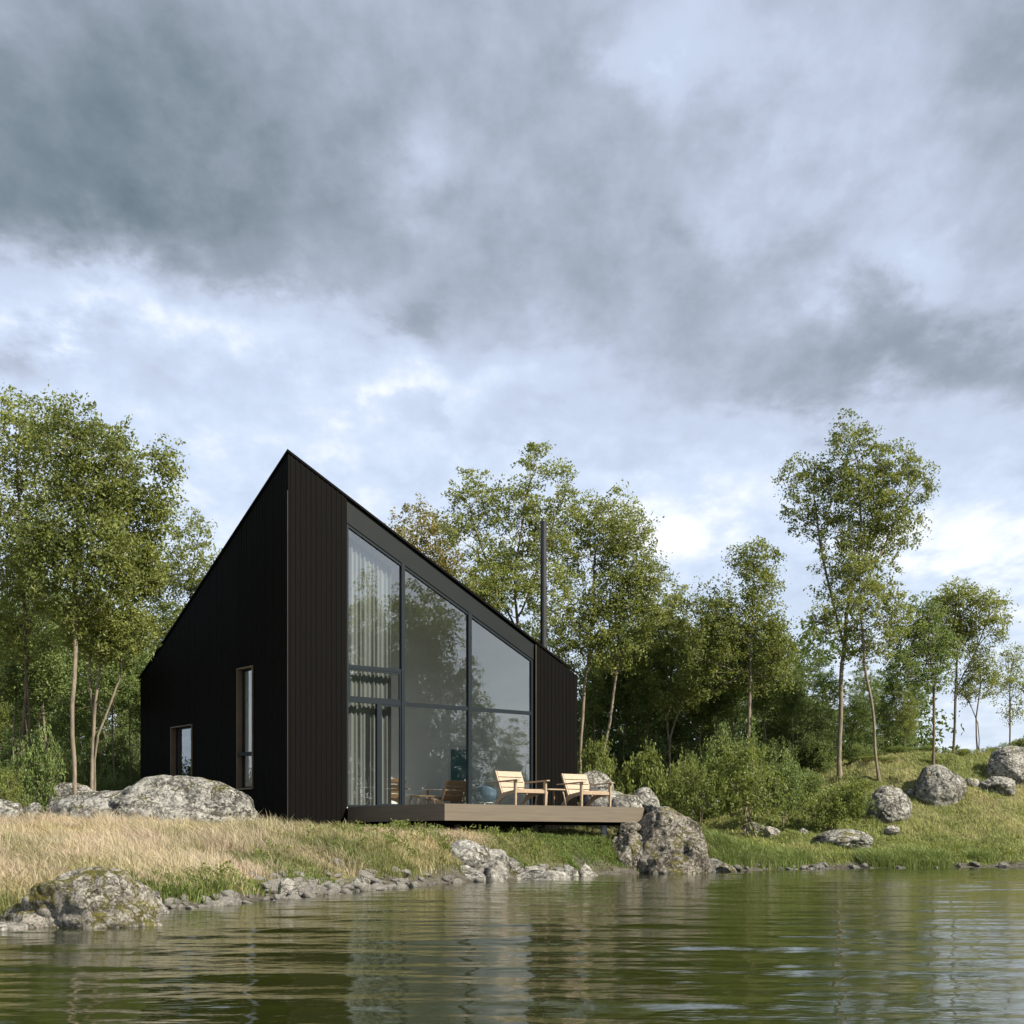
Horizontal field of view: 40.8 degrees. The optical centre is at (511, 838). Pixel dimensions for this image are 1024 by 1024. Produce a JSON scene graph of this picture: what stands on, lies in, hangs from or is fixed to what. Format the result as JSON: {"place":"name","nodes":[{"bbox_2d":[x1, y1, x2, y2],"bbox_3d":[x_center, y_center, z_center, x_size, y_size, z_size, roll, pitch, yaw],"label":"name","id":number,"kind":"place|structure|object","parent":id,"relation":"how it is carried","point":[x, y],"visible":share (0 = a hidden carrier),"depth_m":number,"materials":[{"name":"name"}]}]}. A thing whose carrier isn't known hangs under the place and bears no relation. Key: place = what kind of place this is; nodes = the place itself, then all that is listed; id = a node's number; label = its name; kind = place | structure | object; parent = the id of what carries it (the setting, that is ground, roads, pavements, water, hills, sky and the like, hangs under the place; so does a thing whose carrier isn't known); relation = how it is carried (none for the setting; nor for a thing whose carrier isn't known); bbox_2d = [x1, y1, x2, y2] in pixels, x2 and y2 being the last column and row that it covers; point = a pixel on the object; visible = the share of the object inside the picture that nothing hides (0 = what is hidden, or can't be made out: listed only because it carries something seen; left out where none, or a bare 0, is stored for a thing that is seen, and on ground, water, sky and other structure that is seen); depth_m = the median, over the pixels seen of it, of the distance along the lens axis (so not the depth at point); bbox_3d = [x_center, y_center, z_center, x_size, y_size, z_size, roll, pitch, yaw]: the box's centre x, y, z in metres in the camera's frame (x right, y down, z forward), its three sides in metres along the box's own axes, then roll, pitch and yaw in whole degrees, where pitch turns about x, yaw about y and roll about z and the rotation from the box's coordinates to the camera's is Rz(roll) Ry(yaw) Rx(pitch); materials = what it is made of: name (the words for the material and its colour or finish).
{"place":"outdoors","nodes":[
{"label":"outdoors","id":0,"kind":"place"},
{"bbox_2d":[0,803,541,914],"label":"dry grass","id":1,"kind":"structure","parent":0,"point":[55,861],"depth_m":21.25,"materials":[{"name":"beige plant"}]},
{"bbox_2d":[0,867,1023,1023],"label":"lake water","id":2,"kind":"structure","parent":0,"point":[879,946],"depth_m":9.13,"materials":[{"name":"green liquid"}]},
{"bbox_2d":[611,806,711,873],"bbox_3d":[3.290,0.447,31.177,2.543,2.366,2.356,0,0,0],"label":"great boulder","id":3,"kind":"object","parent":2,"relation":"in","point":[664,840],"visible":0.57,"depth_m":30.56,"materials":[{"name":"grey stone"}]},
{"bbox_2d":[263,823,760,880],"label":"bank grass","id":4,"kind":"structure","parent":0,"point":[456,865],"depth_m":24.51,"materials":[{"name":"green plant"}]},
{"bbox_2d":[0,0,1023,801],"label":"sky","id":5,"kind":"structure","parent":0,"point":[392,247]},
{"bbox_2d":[161,748,1023,908],"bbox_3d":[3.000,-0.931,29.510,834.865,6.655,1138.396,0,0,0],"label":"ground","id":6,"kind":"structure","parent":0,"point":[453,873],"depth_m":40.85,"materials":[{"name":"green plant"}]},
{"bbox_2d":[0,765,30,810],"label":"leafy shrub","id":7,"kind":"object","parent":6,"relation":"on","point":[7,779],"visible":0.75,"depth_m":29.45,"materials":[{"name":"green plant"}]},
{"bbox_2d":[0,600,36,771],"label":"tree","id":8,"kind":"object","parent":6,"relation":"on","point":[3,722],"visible":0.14,"depth_m":43.89,"materials":[{"name":"green plant"}]},
{"bbox_2d":[0,607,44,758],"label":"thin tree","id":9,"kind":"object","parent":6,"relation":"on","point":[10,679],"visible":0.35,"depth_m":35.96,"materials":[{"name":"green plant"}]},
{"bbox_2d":[0,684,69,814],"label":"tree","id":10,"kind":"object","parent":6,"relation":"on","point":[7,749],"visible":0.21,"depth_m":37.91,"materials":[{"name":"green plant"}]},
{"bbox_2d":[9,719,68,811],"bbox_3d":[-10.605,-1.446,30.928,1.299,2.682,1.377,0,0,-31],"label":"leafy shrub","id":11,"kind":"object","parent":6,"relation":"on","point":[42,772],"visible":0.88,"depth_m":30.75,"materials":[{"name":"green plant"}]},
{"bbox_2d":[0,380,85,809],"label":"slender tree","id":12,"kind":"object","parent":6,"relation":"on","point":[18,421],"visible":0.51,"depth_m":32.39,"materials":[{"name":"green plant"}]},
{"bbox_2d":[6,604,87,760],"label":"thin tree","id":13,"kind":"object","parent":6,"relation":"on","point":[49,676],"visible":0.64,"depth_m":35.24,"materials":[{"name":"green plant"}]},
{"bbox_2d":[45,782,94,812],"bbox_3d":[-9.916,-0.493,31.174,1.269,1.565,0.926,0,0,0],"label":"boulder","id":14,"kind":"object","parent":6,"relation":"on","point":[63,790],"visible":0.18,"depth_m":30.96,"materials":[{"name":"grey stone"}]},
{"bbox_2d":[45,654,98,773],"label":"tree","id":15,"kind":"object","parent":6,"relation":"on","point":[87,734],"visible":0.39,"depth_m":43.90,"materials":[{"name":"green plant"}]},
{"bbox_2d":[0,390,154,794],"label":"slender tree","id":16,"kind":"object","parent":6,"relation":"on","point":[76,466],"visible":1,"depth_m":29.91,"materials":[{"name":"green plant"}]},
{"bbox_2d":[0,572,154,746],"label":"broad tree","id":17,"kind":"object","parent":6,"relation":"on","point":[81,684],"visible":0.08,"depth_m":39.53,"materials":[{"name":"green plant"}]},
{"bbox_2d":[27,634,134,761],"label":"tree","id":18,"kind":"object","parent":6,"relation":"on","point":[90,722],"visible":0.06,"depth_m":46.72,"materials":[{"name":"green plant"}]},
{"bbox_2d":[0,866,162,927],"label":"mossy boulder","id":19,"kind":"object","parent":6,"relation":"on","point":[96,897],"visible":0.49,"depth_m":12.11,"materials":[{"name":"grey stone"}]},
{"bbox_2d":[64,690,139,781],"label":"tree","id":20,"kind":"object","parent":6,"relation":"on","point":[117,743],"visible":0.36,"depth_m":38.94,"materials":[{"name":"green plant"}]},
{"bbox_2d":[80,612,143,778],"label":"thin tree","id":21,"kind":"object","parent":6,"relation":"on","point":[108,681],"visible":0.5,"depth_m":36.53,"materials":[{"name":"green plant"}]},
{"bbox_2d":[96,759,130,790],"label":"leafy shrub","id":22,"kind":"object","parent":6,"relation":"on","point":[111,784],"visible":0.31,"depth_m":34.82,"materials":[{"name":"green plant"}]},
{"bbox_2d":[43,414,195,790],"bbox_3d":[-9.004,-4.877,31.534,3.368,9.573,2.546,0,0,0],"label":"slender tree","id":23,"kind":"object","parent":6,"relation":"on","point":[117,638],"visible":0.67,"depth_m":31.33,"materials":[{"name":"green plant"}]},
{"bbox_2d":[114,722,139,781],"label":"leafy shrub","id":24,"kind":"object","parent":6,"relation":"on","point":[135,752],"visible":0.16,"depth_m":41.91,"materials":[{"name":"green plant"}]},
{"bbox_2d":[107,621,153,784],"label":"thin tree","id":25,"kind":"object","parent":6,"relation":"on","point":[136,688],"visible":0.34,"depth_m":37.56,"materials":[{"name":"green plant"}]},
{"bbox_2d":[46,775,260,823],"bbox_3d":[-7.293,-0.410,27.563,4.434,1.724,1.942,0,0,0],"label":"long boulder","id":26,"kind":"object","parent":6,"relation":"on","point":[168,796],"visible":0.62,"depth_m":26.98,"materials":[{"name":"grey stone"}]},
{"bbox_2d":[88,506,222,707],"bbox_3d":[-10.611,-5.167,41.830,4.045,9.889,4.000,0,0,39],"label":"broad tree","id":27,"kind":"object","parent":6,"relation":"on","point":[191,586],"visible":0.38,"depth_m":41.84,"materials":[{"name":"green plant"}]},
{"bbox_2d":[139,449,578,831],"bbox_3d":[-4.047,-4.128,35.651,8.458,8.715,7.876,0,0,-39],"label":"cabin","id":28,"kind":"object","parent":6,"relation":"on","point":[244,676],"visible":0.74,"depth_m":32.55,"materials":[{"name":"wood"}]},
{"bbox_2d":[170,724,192,776],"bbox_3d":[-8.136,-2.119,34.188,0.240,1.358,1.241,0,0,-39],"label":"window","id":29,"kind":"structure","parent":28,"relation":"in","point":[174,731],"depth_m":34.60,"materials":[{"name":"brown wood"}]},
{"bbox_2d":[236,665,253,789],"bbox_3d":[-6.055,-2.524,31.580,0.240,2.808,0.810,0,0,-39],"label":"window","id":30,"kind":"structure","parent":28,"relation":"in","point":[241,753],"depth_m":31.84,"materials":[{"name":"brown glass"}]},
{"bbox_2d":[349,538,390,804],"bbox_3d":[-3.321,-3.840,31.680,1.300,6.199,0.084,0,0,-39],"label":"curtain","id":31,"kind":"object","parent":28,"relation":"hanging from","point":[369,609],"visible":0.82,"depth_m":31.68,"materials":[{"name":"fabric"}]},
{"bbox_2d":[423,780,473,803],"bbox_3d":[-1.656,-1.108,36.006,0.940,0.799,0.970,0,0,-39],"label":"lounge chair","id":32,"kind":"object","parent":28,"relation":"on","point":[456,791],"visible":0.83,"depth_m":35.80,"materials":[{"name":"brown wood"}]},
{"bbox_2d":[447,745,465,803],"bbox_3d":[-1.463,-1.615,37.492,0.710,1.810,0.043,0,0,-39],"label":"interior door","id":33,"kind":"structure","parent":28,"relation":"in","point":[456,755],"depth_m":37.45,"materials":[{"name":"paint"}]},
{"bbox_2d":[475,785,496,803],"bbox_3d":[-0.682,-1.025,34.955,0.512,0.647,0.630,0,0,-30],"label":"shell chair","id":34,"kind":"object","parent":28,"relation":"on","point":[485,794],"visible":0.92,"depth_m":34.73,"materials":[{"name":"blue plastic"}]},
{"bbox_2d":[100,823,639,904],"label":"weeds","id":35,"kind":"object","parent":6,"relation":"on","point":[175,891],"visible":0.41,"depth_m":19.65,"materials":[{"name":"green plant"}]},
{"bbox_2d":[385,494,508,618],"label":"autumn tree","id":36,"kind":"object","parent":6,"relation":"on","point":[441,560],"visible":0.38,"depth_m":44.71,"materials":[{"name":"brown plant"}]},
{"bbox_2d":[449,839,492,869],"bbox_3d":[-0.807,0.393,25.750,1.116,0.753,1.013,0,0,-38],"label":"bank rock","id":37,"kind":"object","parent":6,"relation":"on","point":[473,854],"visible":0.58,"depth_m":25.36,"materials":[{"name":"grey stone"}]},
{"bbox_2d":[1,598,963,827],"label":"distant woods","id":38,"kind":"object","parent":6,"relation":"on","point":[922,740],"visible":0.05,"depth_m":60.28,"materials":[{"name":"green plant"}]},
{"bbox_2d":[348,804,645,837],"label":"wooden deck","id":39,"kind":"structure","parent":6,"relation":"on","point":[533,816],"depth_m":29.58,"materials":[{"name":"brown wood"}]},
{"bbox_2d":[490,771,549,804],"bbox_3d":[0.171,-1.109,30.542,0.940,0.799,0.970,0,0,-39],"label":"lounge chair","id":40,"kind":"object","parent":39,"relation":"on","point":[503,781],"visible":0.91,"depth_m":30.57,"materials":[{"name":"beige wood"}]},
{"bbox_2d":[556,773,613,806],"bbox_3d":[1.695,-1.109,31.807,0.940,0.799,0.970,0,0,-37],"label":"lounge chair","id":41,"kind":"object","parent":39,"relation":"on","point":[581,779],"visible":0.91,"depth_m":31.84,"materials":[{"name":"beige wood"}]},
{"bbox_2d":[486,860,509,880],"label":"bank rock","id":42,"kind":"object","parent":6,"relation":"on","point":[497,870],"visible":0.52,"depth_m":25.16,"materials":[{"name":"stone"}]},
{"bbox_2d":[432,440,585,627],"bbox_3d":[-0.106,-6.123,41.995,4.692,12.082,2.945,0,0,0],"label":"broad tree","id":43,"kind":"object","parent":6,"relation":"on","point":[489,582],"visible":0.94,"depth_m":41.89,"materials":[{"name":"green plant"}]},
{"bbox_2d":[480,543,539,636],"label":"tree","id":44,"kind":"object","parent":6,"relation":"on","point":[512,605],"visible":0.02,"depth_m":49.11,"materials":[{"name":"green plant"}]},
{"bbox_2d":[83,768,1023,879],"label":"leafy weeds","id":45,"kind":"object","parent":6,"relation":"on","point":[402,824],"visible":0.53,"depth_m":27.25,"materials":[{"name":"green plant"}]},
{"bbox_2d":[577,770,613,802],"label":"round rock","id":46,"kind":"object","parent":6,"relation":"on","point":[595,777],"visible":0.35,"depth_m":36.17,"materials":[{"name":"grey stone"}]},
{"bbox_2d":[577,735,619,828],"bbox_3d":[2.602,-1.652,41.993,1.426,3.132,1.260,0,0,1],"label":"leafy shrub","id":47,"kind":"object","parent":6,"relation":"on","point":[591,762],"visible":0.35,"depth_m":42.04,"materials":[{"name":"green plant"}]},
{"bbox_2d":[573,634,626,759],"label":"thin tree","id":48,"kind":"object","parent":6,"relation":"on","point":[595,682],"visible":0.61,"depth_m":45.51,"materials":[{"name":"green plant"}]},
{"bbox_2d":[583,789,622,829],"bbox_3d":[2.420,-0.698,35.493,1.342,1.135,1.180,0,0,0],"label":"round rock","id":49,"kind":"object","parent":6,"relation":"on","point":[601,802],"visible":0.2,"depth_m":35.11,"materials":[{"name":"grey stone"}]},
{"bbox_2d":[577,672,630,829],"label":"tree","id":50,"kind":"object","parent":6,"relation":"on","point":[616,735],"visible":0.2,"depth_m":46.13,"materials":[{"name":"green plant"}]},
{"bbox_2d":[527,478,687,827],"bbox_3d":[3.019,-5.646,43.405,5.139,11.058,2.931,0,0,0],"label":"broad tree","id":51,"kind":"object","parent":6,"relation":"on","point":[616,530],"visible":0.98,"depth_m":43.14,"materials":[{"name":"green plant"}]},
{"bbox_2d":[589,621,642,764],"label":"thin tree","id":52,"kind":"object","parent":6,"relation":"on","point":[622,689],"visible":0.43,"depth_m":46.13,"materials":[{"name":"green plant"}]},
{"bbox_2d":[577,606,661,790],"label":"tree","id":53,"kind":"object","parent":6,"relation":"on","point":[617,726],"visible":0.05,"depth_m":49.38,"materials":[{"name":"green plant"}]},
{"bbox_2d":[611,794,643,827],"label":"round rock","id":54,"kind":"object","parent":6,"relation":"on","point":[624,800],"visible":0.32,"depth_m":34.70,"materials":[{"name":"grey stone"}]},
{"bbox_2d":[604,735,663,794],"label":"leafy shrub","id":55,"kind":"object","parent":6,"relation":"on","point":[633,781],"visible":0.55,"depth_m":41.48,"materials":[{"name":"green plant"}]},
{"bbox_2d":[618,634,668,747],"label":"thin tree","id":56,"kind":"object","parent":6,"relation":"on","point":[641,695],"visible":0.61,"depth_m":45.25,"materials":[{"name":"green plant"}]},
{"bbox_2d":[613,722,681,803],"bbox_3d":[4.824,-2.004,45.818,2.040,3.802,2.966,0,0,41],"label":"leafy shrub","id":57,"kind":"object","parent":6,"relation":"on","point":[656,740],"visible":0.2,"depth_m":45.46,"materials":[{"name":"green plant"}]},
{"bbox_2d":[611,639,701,767],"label":"tree","id":58,"kind":"object","parent":6,"relation":"on","point":[638,718],"visible":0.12,"depth_m":46.34,"materials":[{"name":"green plant"}]},
{"bbox_2d":[624,579,719,806],"bbox_3d":[5.203,-4.282,45.076,3.414,8.354,2.659,0,0,0],"label":"broad tree","id":59,"kind":"object","parent":6,"relation":"on","point":[675,688],"visible":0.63,"depth_m":44.85,"materials":[{"name":"green plant"}]},
{"bbox_2d":[645,747,703,816],"bbox_3d":[4.715,-1.438,40.951,1.811,2.659,1.550,0,0,-40],"label":"leafy shrub","id":60,"kind":"object","parent":6,"relation":"on","point":[663,785],"visible":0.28,"depth_m":40.94,"materials":[{"name":"green plant"}]},
{"bbox_2d":[659,688,726,819],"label":"tree","id":61,"kind":"object","parent":6,"relation":"on","point":[687,728],"visible":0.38,"depth_m":45.92,"materials":[{"name":"green plant"}]},
{"bbox_2d":[660,759,728,831],"bbox_3d":[5.046,-1.102,38.018,1.864,2.165,1.647,0,0,8],"label":"leafy shrub","id":62,"kind":"object","parent":6,"relation":"on","point":[691,797],"visible":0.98,"depth_m":37.74,"materials":[{"name":"green plant"}]},
{"bbox_2d":[667,609,746,745],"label":"tree","id":63,"kind":"object","parent":6,"relation":"on","point":[704,730],"visible":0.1,"depth_m":47.57,"materials":[{"name":"green plant"}]},
{"bbox_2d":[690,638,744,816],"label":"thin tree","id":64,"kind":"object","parent":6,"relation":"on","point":[723,708],"visible":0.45,"depth_m":45.47,"materials":[{"name":"green plant"}]},
{"bbox_2d":[697,710,761,817],"bbox_3d":[6.672,-2.302,42.928,2.084,3.464,1.966,0,0,-18],"label":"leafy shrub","id":65,"kind":"object","parent":6,"relation":"on","point":[717,748],"visible":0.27,"depth_m":42.86,"materials":[{"name":"green plant"}]},
{"bbox_2d":[670,535,805,814],"bbox_3d":[7.041,-5.102,43.167,4.155,8.796,2.882,0,0,0],"label":"broad tree","id":66,"kind":"object","parent":6,"relation":"on","point":[728,634],"visible":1,"depth_m":42.77,"materials":[{"name":"green plant"}]},
{"bbox_2d":[701,597,776,793],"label":"tree","id":67,"kind":"object","parent":6,"relation":"on","point":[741,710],"visible":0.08,"depth_m":50.32,"materials":[{"name":"green plant"}]},
{"bbox_2d":[706,736,797,838],"bbox_3d":[6.613,-1.412,38.621,2.439,3.012,2.760,0,0,-11],"label":"leafy shrub","id":68,"kind":"object","parent":6,"relation":"on","point":[738,782],"visible":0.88,"depth_m":38.19,"materials":[{"name":"green plant"}]},
{"bbox_2d":[745,639,795,745],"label":"thin tree","id":69,"kind":"object","parent":6,"relation":"on","point":[762,699],"visible":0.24,"depth_m":45.47,"materials":[{"name":"green plant"}]},
{"bbox_2d":[749,735,802,795],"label":"leafy shrub","id":70,"kind":"object","parent":6,"relation":"on","point":[774,748],"visible":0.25,"depth_m":44.66,"materials":[{"name":"green plant"}]},
{"bbox_2d":[736,611,825,763],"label":"tree","id":71,"kind":"object","parent":6,"relation":"on","point":[773,715],"visible":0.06,"depth_m":48.11,"materials":[{"name":"green plant"}]},
{"bbox_2d":[761,744,809,824],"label":"leafy shrub","id":72,"kind":"object","parent":6,"relation":"on","point":[795,780],"visible":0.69,"depth_m":40.11,"materials":[{"name":"green plant"}]},
{"bbox_2d":[760,680,818,769],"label":"tree","id":73,"kind":"object","parent":6,"relation":"on","point":[774,731],"visible":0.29,"depth_m":46.91,"materials":[{"name":"green plant"}]},
{"bbox_2d":[757,642,823,765],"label":"tree","id":74,"kind":"object","parent":6,"relation":"on","point":[803,657],"visible":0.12,"depth_m":51.91,"materials":[{"name":"green plant"}]},
{"bbox_2d":[777,668,813,760],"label":"thin tree","id":75,"kind":"object","parent":6,"relation":"on","point":[792,705],"visible":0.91,"depth_m":45.65,"materials":[{"name":"green plant"}]},
{"bbox_2d":[772,766,829,796],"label":"leafy shrub","id":76,"kind":"object","parent":6,"relation":"on","point":[814,780],"visible":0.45,"depth_m":42.73,"materials":[{"name":"green plant"}]},
{"bbox_2d":[787,666,836,775],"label":"tree","id":77,"kind":"object","parent":6,"relation":"on","point":[817,719],"visible":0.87,"depth_m":45.75,"materials":[{"name":"green plant"}]},
{"bbox_2d":[791,731,844,773],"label":"leafy shrub","id":78,"kind":"object","parent":6,"relation":"on","point":[825,755],"visible":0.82,"depth_m":45.55,"materials":[{"name":"green plant"}]},
{"bbox_2d":[804,649,849,740],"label":"tree","id":79,"kind":"object","parent":6,"relation":"on","point":[828,685],"visible":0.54,"depth_m":49.73,"materials":[{"name":"green plant"}]},
{"bbox_2d":[794,773,877,830],"bbox_3d":[9.309,-1.042,39.917,2.297,1.698,1.966,0,0,-3],"label":"leafy shrub","id":80,"kind":"object","parent":6,"relation":"on","point":[837,801],"visible":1,"depth_m":39.51,"materials":[{"name":"green plant"}]},
{"bbox_2d":[813,829,873,849],"bbox_3d":[9.251,0.096,38.328,1.691,0.714,1.544,0,0,0],"label":"rock","id":81,"kind":"object","parent":6,"relation":"on","point":[849,838],"visible":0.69,"depth_m":37.80,"materials":[{"name":"grey stone"}]},
{"bbox_2d":[701,826,1002,870],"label":"shore grass","id":82,"kind":"structure","parent":6,"relation":"on","point":[731,852],"depth_m":35.81,"materials":[{"name":"green plant"}]},
{"bbox_2d":[770,408,940,778],"bbox_3d":[11.103,-7.865,44.438,5.504,11.926,2.894,0,0,0],"label":"slender tree","id":83,"kind":"object","parent":6,"relation":"on","point":[881,498],"visible":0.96,"depth_m":44.25,"materials":[{"name":"green plant"}]},
{"bbox_2d":[842,669,877,748],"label":"tree","id":84,"kind":"object","parent":6,"relation":"on","point":[859,709],"visible":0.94,"depth_m":47.80,"materials":[{"name":"green plant"}]},
{"bbox_2d":[836,739,885,762],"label":"leafy shrub","id":85,"kind":"object","parent":6,"relation":"on","point":[850,753],"visible":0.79,"depth_m":46.68,"materials":[{"name":"green plant"}]},
{"bbox_2d":[843,659,881,743],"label":"tree","id":86,"kind":"object","parent":6,"relation":"on","point":[873,690],"visible":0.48,"depth_m":51.78,"materials":[{"name":"green plant"}]},
{"bbox_2d":[801,547,924,780],"bbox_3d":[11.089,-5.500,43.767,3.864,7.381,2.356,0,0,0],"label":"slender tree","id":87,"kind":"object","parent":6,"relation":"on","point":[858,601],"visible":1,"depth_m":43.50,"materials":[{"name":"green plant"}]},
{"bbox_2d":[857,669,891,752],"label":"tree","id":88,"kind":"object","parent":6,"relation":"on","point":[878,738],"visible":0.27,"depth_m":54.95,"materials":[{"name":"green plant"}]},
{"bbox_2d":[865,785,911,822],"bbox_3d":[11.288,-0.854,41.434,1.454,1.492,1.338,11,0,0],"label":"cracked boulder","id":89,"kind":"object","parent":6,"relation":"on","point":[892,804],"visible":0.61,"depth_m":40.92,"materials":[{"name":"grey stone"}]},
{"bbox_2d":[874,657,908,745],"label":"tree","id":90,"kind":"object","parent":6,"relation":"on","point":[885,717],"visible":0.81,"depth_m":49.90,"materials":[{"name":"green plant"}]},
{"bbox_2d":[888,673,920,750],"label":"tree","id":91,"kind":"object","parent":6,"relation":"on","point":[907,714],"visible":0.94,"depth_m":47.02,"materials":[{"name":"green plant"}]},
{"bbox_2d":[892,669,932,746],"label":"tree","id":92,"kind":"object","parent":6,"relation":"on","point":[923,696],"visible":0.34,"depth_m":51.83,"materials":[{"name":"green plant"}]},
{"bbox_2d":[877,591,967,764],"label":"slender tree","id":93,"kind":"object","parent":6,"relation":"on","point":[923,645],"visible":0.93,"depth_m":44.65,"materials":[{"name":"green plant"}]},
{"bbox_2d":[914,764,966,806],"bbox_3d":[13.309,-1.439,42.847,1.639,1.703,1.568,6,0,0],"label":"cracked boulder","id":94,"kind":"object","parent":6,"relation":"on","point":[938,785],"visible":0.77,"depth_m":42.27,"materials":[{"name":"grey stone"}]},
{"bbox_2d":[919,575,1020,751],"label":"slender tree","id":95,"kind":"object","parent":6,"relation":"on","point":[951,602],"visible":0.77,"depth_m":47.84,"materials":[{"name":"green plant"}]},
{"bbox_2d":[948,639,1010,751],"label":"sapling","id":96,"kind":"object","parent":6,"relation":"on","point":[976,676],"visible":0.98,"depth_m":47.96,"materials":[{"name":"green plant"}]},
{"bbox_2d":[979,776,1015,795],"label":"rock","id":97,"kind":"object","parent":6,"relation":"on","point":[1005,785],"visible":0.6,"depth_m":43.20,"materials":[{"name":"grey stone"}]},
{"bbox_2d":[979,641,1023,743],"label":"sapling","id":98,"kind":"object","parent":6,"relation":"on","point":[1012,680],"visible":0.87,"depth_m":48.93,"materials":[{"name":"green plant"}]},
{"bbox_2d":[986,745,1023,784],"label":"cracked boulder","id":99,"kind":"object","parent":6,"relation":"on","point":[1007,761],"visible":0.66,"depth_m":44.06,"materials":[{"name":"grey stone"}]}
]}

